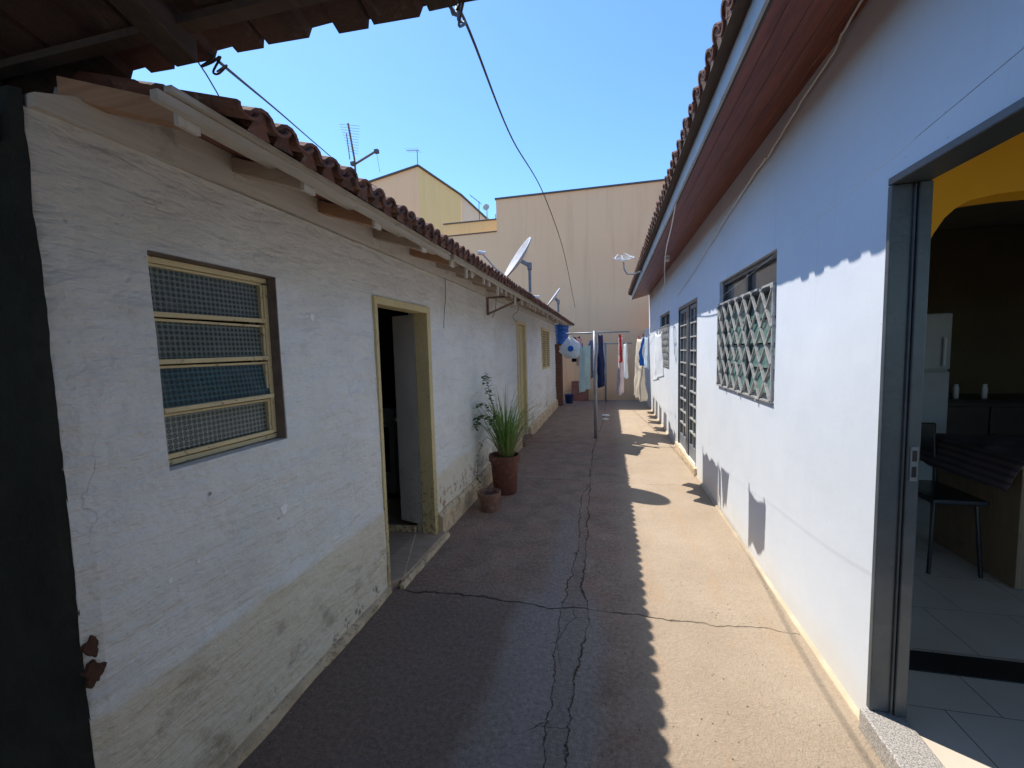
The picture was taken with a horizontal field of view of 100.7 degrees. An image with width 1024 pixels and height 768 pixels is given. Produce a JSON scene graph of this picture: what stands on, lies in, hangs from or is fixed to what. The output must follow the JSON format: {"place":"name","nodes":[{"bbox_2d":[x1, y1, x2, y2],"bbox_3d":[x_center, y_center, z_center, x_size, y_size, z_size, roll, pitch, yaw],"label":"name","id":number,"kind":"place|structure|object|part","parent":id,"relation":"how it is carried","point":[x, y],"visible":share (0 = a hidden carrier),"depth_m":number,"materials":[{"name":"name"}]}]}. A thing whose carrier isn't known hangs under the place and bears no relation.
{"place":"outdoors","nodes":[
{"label":"outdoors","id":0,"kind":"place"},
{"bbox_2d":[131,0,721,218],"label":"sky","id":1,"kind":"structure","parent":0,"point":[590,93],"materials":[{"name":"blue"}]},
{"bbox_2d":[369,164,486,233],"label":"neighbour house","id":2,"kind":"structure","parent":0,"point":[426,195],"depth_m":16.08,"materials":[{"name":"paint"}]},
{"bbox_2d":[237,400,884,767],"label":"concrete path","id":3,"kind":"structure","parent":0,"point":[581,597],"depth_m":2.20,"materials":[{"name":"beige concrete"}]},
{"bbox_2d":[0,70,573,767],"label":"cottage","id":4,"kind":"structure","parent":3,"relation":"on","point":[226,324],"depth_m":1.52,"materials":[{"name":"paint"}]},
{"bbox_2d":[147,255,276,465],"bbox_3d":[-1.143,-0.090,1.649,0.062,0.707,0.523,0,5,13],"label":"window","id":5,"kind":"structure","parent":4,"relation":"in","point":[190,393],"depth_m":1.62,"materials":[{"name":"beige paint"}]},
{"bbox_2d":[341,123,379,170],"bbox_3d":[-2.632,-3.045,7.547,0.746,3.122,0.122,0,5,13],"label":"television antenna","id":6,"kind":"object","parent":4,"relation":"on","point":[354,163],"visible":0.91,"depth_m":7.48,"materials":[{"name":"metal"}]},
{"bbox_2d":[382,398,399,496],"bbox_3d":[-1.507,0.693,4.833,0.720,1.000,0.640,0,5,13],"label":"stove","id":7,"kind":"object","parent":4,"relation":"in","point":[391,447],"visible":0.25,"depth_m":4.50,"materials":[{"name":"white metal"}]},
{"bbox_2d":[383,427,390,471],"bbox_3d":[-1.572,0.696,4.551,0.560,0.480,0.014,0,5,13],"label":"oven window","id":8,"kind":"structure","parent":7,"relation":"in","point":[386,429],"depth_m":4.49,"materials":[{"name":"black glass"}]},
{"bbox_2d":[392,315,422,524],"bbox_3d":[-0.882,0.308,3.522,0.240,1.740,0.099,1,5,31],"label":"door","id":9,"kind":"structure","parent":4,"relation":"in","point":[403,326],"depth_m":3.53,"materials":[{"name":"white paint"}]},
{"bbox_2d":[487,295,519,321],"bbox_3d":[0.011,-0.972,5.680,0.321,0.255,1.404,0,5,13],"label":"wall bracket","id":10,"kind":"object","parent":4,"relation":"attached to","point":[495,310],"depth_m":5.05,"materials":[{"name":"metal"}]},
{"bbox_2d":[477,237,531,292],"bbox_3d":[-0.034,-1.530,5.490,0.690,0.693,0.517,1,5,24],"label":"roof dish","id":11,"kind":"object","parent":4,"relation":"attached to","point":[517,260],"visible":0.97,"depth_m":5.47,"materials":[{"name":"grey paint"}]},
{"bbox_2d":[518,325,524,436],"bbox_3d":[0.120,-0.006,7.102,0.049,1.935,0.586,0,5,13],"label":"door","id":12,"kind":"structure","parent":4,"relation":"in","point":[520,338],"depth_m":7.18,"materials":[{"name":"beige paint"}]},
{"bbox_2d":[534,288,559,311],"bbox_3d":[0.709,-1.666,8.440,0.520,0.464,0.419,0,5,13],"label":"roof dish","id":13,"kind":"object","parent":4,"relation":"attached to","point":[553,298],"visible":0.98,"depth_m":8.38,"materials":[{"name":"white metal"}]},
{"bbox_2d":[477,488,500,512],"bbox_3d":[-0.221,1.140,4.142,0.234,0.190,0.234,0,5,13],"label":"flower pot","id":14,"kind":"object","parent":3,"relation":"on","point":[489,499],"visible":1,"depth_m":4.07,"materials":[{"name":"ceramic"}]},
{"bbox_2d":[472,372,553,495],"bbox_3d":[-0.055,0.532,4.586,1.131,1.325,1.117,-2,5,-6],"label":"potted plant","id":15,"kind":"object","parent":3,"relation":"on","point":[504,459],"visible":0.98,"depth_m":4.54,"materials":[{"name":"green plant"}]},
{"bbox_2d":[555,344,562,405],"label":"brick pier","id":16,"kind":"structure","parent":3,"relation":"on","point":[559,374],"depth_m":11.63,"materials":[{"name":"brown brick"}]},
{"bbox_2d":[555,324,568,343],"bbox_3d":[1.369,-1.371,11.667,0.430,0.533,0.430,0,5,13],"label":"blue tub","id":17,"kind":"object","parent":16,"relation":"on","point":[561,330],"visible":0.77,"depth_m":11.52,"materials":[{"name":"plastic"}]},
{"bbox_2d":[564,390,573,403],"bbox_3d":[1.641,0.367,12.214,0.289,0.374,0.280,0,5,13],"label":"wash bucket","id":18,"kind":"object","parent":3,"relation":"on","point":[568,398],"visible":1,"depth_m":12.13,"materials":[{"name":"blue plastic"}]},
{"bbox_2d":[571,381,588,400],"bbox_3d":[2.044,0.212,12.742,0.510,0.580,0.227,0,5,13],"label":"leaning board","id":19,"kind":"object","parent":3,"relation":"on","point":[578,396],"visible":0.54,"depth_m":12.71,"materials":[{"name":"brown wood"}]},
{"bbox_2d":[566,331,629,438],"bbox_3d":[1.472,0.027,7.288,1.070,1.870,0.110,0,5,13],"label":"clothesline post","id":20,"kind":"object","parent":3,"relation":"on","point":[594,333],"visible":0.98,"depth_m":7.24,"materials":[{"name":"grey metal"}]},
{"bbox_2d":[558,332,580,358],"bbox_3d":[1.028,-0.671,7.393,0.439,0.458,0.198,0,5,13],"label":"plastic bag","id":21,"kind":"object","parent":20,"relation":"hanging from","point":[569,347],"visible":0.94,"depth_m":7.35,"materials":[{"name":"white plastic"}]},
{"bbox_2d":[579,346,590,392],"bbox_3d":[1.214,-0.256,6.951,0.068,0.740,0.608,1,5,26],"label":"towel","id":22,"kind":"object","parent":20,"relation":"hanging from","point":[584,372],"visible":1,"depth_m":6.82,"materials":[{"name":"teal fabric"}]},
{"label":"clothesline wire","id":23,"kind":"object","parent":20,"relation":"attached to","visible":0},
{"bbox_2d":[624,344,625,378],"bbox_3d":[2.440,-0.498,9.136,0.073,0.741,0.423,0,5,18],"label":"cloth","id":24,"kind":"object","parent":23,"relation":"hanging from","point":[624,361],"visible":0.47,"depth_m":9.02,"materials":[{"name":"white fabric"}]},
{"bbox_2d":[625,345,627,378],"bbox_3d":[2.267,-0.462,8.406,0.073,0.690,0.423,0,5,16],"label":"cloth","id":25,"kind":"object","parent":23,"relation":"hanging from","point":[626,368],"visible":0.99,"depth_m":8.29,"materials":[{"name":"white fabric"}]},
{"bbox_2d":[597,343,631,401],"bbox_3d":[2.829,-0.328,12.269,1.240,1.730,0.110,0,5,13],"label":"clothesline post","id":26,"kind":"object","parent":3,"relation":"on","point":[605,370],"visible":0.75,"depth_m":12.24,"materials":[{"name":"grey metal"}]},
{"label":"clothesline wire","id":27,"kind":"object","parent":26,"relation":"attached to","visible":0},
{"bbox_2d":[616,338,623,395],"bbox_3d":[1.968,-0.332,7.680,0.090,1.021,0.759,0,5,20],"label":"towel","id":28,"kind":"object","parent":27,"relation":"hanging from","point":[620,383],"visible":0.83,"depth_m":7.53,"materials":[{"name":"white fabric"}]},
{"bbox_2d":[618,334,622,362],"bbox_3d":[1.866,-0.618,7.332,0.059,0.491,0.184,1,5,28],"label":"cloth","id":29,"kind":"object","parent":27,"relation":"hanging from","point":[620,354],"visible":1,"depth_m":7.38,"materials":[{"name":"fabric"}]},
{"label":"clothesline wire","id":30,"kind":"object","parent":26,"relation":"attached to","visible":0},
{"bbox_2d":[576,337,581,364],"bbox_3d":[1.208,-0.585,7.572,0.070,0.501,0.170,1,5,32],"label":"cloth","id":31,"kind":"object","parent":30,"relation":"hanging from","point":[579,340],"visible":0.37,"depth_m":7.53,"materials":[{"name":"pink fabric"}]},
{"label":"ground","id":32,"kind":"structure","parent":0,"visible":0},
{"bbox_2d":[448,179,664,399],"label":"boundary wall","id":33,"kind":"structure","parent":32,"relation":"on","point":[599,228],"depth_m":12.62,"materials":[{"name":"paint"}]},
{"bbox_2d":[443,218,496,235],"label":"yellow parapet","id":34,"kind":"structure","parent":33,"relation":"on","point":[468,227],"depth_m":14.19,"materials":[{"name":"paint"}]},
{"bbox_2d":[483,204,488,217],"bbox_3d":[-0.970,-6.262,16.318,0.250,1.278,0.150,0,5,13],"label":"rooftop dish","id":35,"kind":"object","parent":34,"relation":"on","point":[486,207],"visible":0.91,"depth_m":16.25,"materials":[{"name":"grey paint"}]},
{"bbox_2d":[449,6,574,304],"bbox_3d":[0.765,-1.921,6.894,0.194,0.940,11.958,-1,5,10],"label":"overhead cable","id":36,"kind":"object","parent":33,"relation":"attached to","point":[455,12],"visible":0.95,"depth_m":2.13,"materials":[{"name":"black rubber"}]},
{"bbox_2d":[450,3,465,27],"bbox_3d":[-0.153,-1.043,1.188,0.046,0.208,0.343,-2,5,-4],"label":"cable knot","id":37,"kind":"object","parent":36,"relation":"attached to","point":[460,7],"visible":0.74,"depth_m":1.18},
{"bbox_2d":[628,0,1023,767],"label":"white house","id":38,"kind":"structure","parent":32,"relation":"on","point":[784,402],"depth_m":1.98,"materials":[{"name":"paint"}]},
{"bbox_2d":[0,0,475,93],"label":"porch roof","id":39,"kind":"structure","parent":38,"relation":"attached to","point":[44,44],"depth_m":1.09,"materials":[{"name":"wood"}]},
{"bbox_2d":[198,63,218,95],"bbox_3d":[-1.753,-1.433,2.841,0.038,0.805,3.822,-3,5,-24],"label":"roof cable","id":40,"kind":"object","parent":39,"relation":"attached to","point":[209,80],"visible":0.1,"depth_m":1.72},
{"bbox_2d":[219,61,375,186],"bbox_3d":[-1.579,-1.924,4.248,0.451,1.618,6.457,-2,5,-9],"label":"roof cable","id":41,"kind":"object","parent":39,"relation":"attached to","point":[242,81],"visible":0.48,"depth_m":1.89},
{"bbox_2d":[613,253,641,274],"bbox_3d":[1.914,-2.042,7.169,0.444,0.396,0.397,-5,6,-37],"label":"grid antenna","id":42,"kind":"object","parent":38,"relation":"attached to","point":[619,258],"visible":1,"depth_m":7.19,"materials":[{"name":"white metal"}]},
{"bbox_2d":[648,203,675,338],"bbox_3d":[2.541,-1.296,7.410,0.144,1.163,7.862,0,5,16],"label":"hanging cable","id":43,"kind":"object","parent":38,"relation":"hanging from","point":[665,260],"visible":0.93,"depth_m":4.85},
{"bbox_2d":[659,311,669,367],"bbox_3d":[2.884,-0.819,7.936,0.108,0.996,1.400,0,5,13],"label":"window","id":44,"kind":"structure","parent":38,"relation":"in","point":[666,317],"depth_m":7.77,"materials":[{"name":"grey metal"}]},
{"bbox_2d":[680,308,686,449],"bbox_3d":[2.449,-0.074,6.025,0.040,1.960,0.610,0,5,13],"label":"door","id":45,"kind":"structure","parent":38,"relation":"in","point":[683,313],"depth_m":6.08,"materials":[{"name":"grey metal"}]},
{"bbox_2d":[689,303,696,461],"bbox_3d":[2.285,-0.014,5.311,0.040,1.960,0.520,0,5,13],"label":"door","id":46,"kind":"structure","parent":38,"relation":"in","point":[693,308],"depth_m":5.40,"materials":[{"name":"grey metal"}]},
{"bbox_2d":[716,252,776,403],"bbox_3d":[1.815,-0.399,3.291,0.108,0.971,1.390,0,5,13],"label":"window","id":47,"kind":"structure","parent":38,"relation":"in","point":[757,383],"depth_m":3.17,"materials":[{"name":"grey metal"}]},
{"bbox_2d":[677,0,862,295],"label":"wall cable","id":48,"kind":"object","parent":38,"relation":"attached to","point":[836,46],"depth_m":2.23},
{"bbox_2d":[647,48,1023,335],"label":"clothesline wire","id":49,"kind":"object","parent":38,"relation":"attached to","point":[889,159],"visible":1,"depth_m":0.73,"materials":[{"name":"plastic"}]},
{"bbox_2d":[634,337,647,401],"bbox_3d":[1.474,-0.178,4.856,0.131,0.701,0.720,0,5,13],"label":"towel","id":50,"kind":"object","parent":49,"relation":"hanging from","point":[640,393],"visible":0.72,"depth_m":4.75,"materials":[{"name":"beige fabric"}]},
{"bbox_2d":[639,337,644,365],"bbox_3d":[1.382,-0.344,4.453,0.106,0.302,0.086,0,5,13],"label":"cloth","id":51,"kind":"object","parent":49,"relation":"hanging from","point":[641,360],"visible":0.98,"depth_m":4.44,"materials":[{"name":"blue fabric"}]},
{"bbox_2d":[644,337,648,369],"bbox_3d":[1.353,-0.313,4.254,0.033,0.331,0.279,-1,5,7],"label":"cloth","id":52,"kind":"object","parent":49,"relation":"hanging from","point":[646,362],"visible":1,"depth_m":4.29,"materials":[{"name":"fabric"}]},
{"bbox_2d":[653,332,663,380],"bbox_3d":[1.182,-0.211,3.417,0.036,0.405,0.360,-1,5,10],"label":"cloth","id":53,"kind":"object","parent":49,"relation":"hanging from","point":[658,366],"visible":1,"depth_m":3.37,"materials":[{"name":"white fabric"}]},
{"bbox_2d":[919,313,952,479],"bbox_3d":[3.666,0.193,4.207,0.690,1.710,0.721,0,5,13],"label":"refrigerator","id":54,"kind":"object","parent":38,"relation":"on","point":[937,365],"visible":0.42,"depth_m":3.81,"materials":[{"name":"white metal"}]},
{"bbox_3d":[3.603,0.450,3.926,0.680,1.125,0.033,0,5,13],"label":"door","id":55,"kind":"part","parent":54,"relation":"part of","materials":[{"name":"white metal"}]},
{"bbox_3d":[3.582,-0.379,3.861,0.680,0.500,0.033,0,5,13],"label":"freezer door","id":56,"kind":"part","parent":54,"relation":"part of","materials":[{"name":"white metal"}]},
{"bbox_2d":[918,422,988,578],"bbox_3d":[2.804,0.735,2.832,0.301,0.891,0.476,0,5,13],"label":"dining chair","id":57,"kind":"object","parent":38,"relation":"on","point":[934,492],"visible":0.57,"depth_m":2.67,"materials":[{"name":"black metal"}]},
{"bbox_2d":[932,466,1023,589],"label":"dining table","id":58,"kind":"object","parent":38,"relation":"on","point":[1002,527],"visible":0.53,"depth_m":2.64,"materials":[{"name":"brown wood"}]},
{"bbox_2d":[920,433,1023,491],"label":"tablecloth","id":59,"kind":"object","parent":58,"relation":"on","point":[995,460],"visible":0.91,"depth_m":2.72,"materials":[{"name":"black fabric"}]},
{"bbox_2d":[946,394,1023,434],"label":"kitchen cabinet","id":60,"kind":"object","parent":38,"relation":"on","point":[977,414],"visible":0.24,"depth_m":4.19,"materials":[{"name":"wood"}]},
{"bbox_2d":[952,384,958,398],"bbox_3d":[4.477,0.074,4.278,0.048,0.144,0.047,0,5,13],"label":"bottle","id":61,"kind":"object","parent":60,"relation":"on","point":[955,392],"visible":1,"depth_m":4.26,"materials":[{"name":"white plastic"}]},
{"bbox_3d":[4.486,0.595,4.255,0.420,0.740,0.023,0,5,13],"label":"cabinet door","id":62,"kind":"part","parent":60,"relation":"part of","materials":[{"name":"grey wood"}]},
{"bbox_2d":[981,384,987,398],"bbox_3d":[4.706,0.072,4.225,0.048,0.144,0.047,0,5,13],"label":"bottle","id":63,"kind":"object","parent":60,"relation":"on","point":[984,390],"visible":1,"depth_m":4.21,"materials":[{"name":"white plastic"}]},
{"bbox_3d":[4.925,0.592,4.154,0.420,0.740,0.023,0,5,13],"label":"cabinet door","id":64,"kind":"part","parent":60,"relation":"part of","materials":[{"name":"grey wood"}]},
{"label":"clothesline wire","id":65,"kind":"object","parent":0,"visible":0},
{"bbox_2d":[588,340,592,377],"bbox_3d":[1.459,-0.390,7.660,0.043,0.797,0.624,1,5,25],"label":"shirt","id":66,"kind":"object","parent":65,"relation":"hanging from","point":[591,352],"visible":0.46,"depth_m":7.60,"materials":[{"name":"purple fabric"}]},
{"bbox_3d":[1.570,-0.879,7.544,0.012,0.072,0.016,0,5,13],"label":"clothes peg","id":67,"kind":"object","parent":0,"visible":0},
{"bbox_2d":[597,334,604,387],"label":"trousers","id":68,"kind":"object","parent":67,"relation":"hanging from","point":[600,369],"visible":1,"depth_m":7.55,"materials":[{"name":"blue fabric"}]}
]}

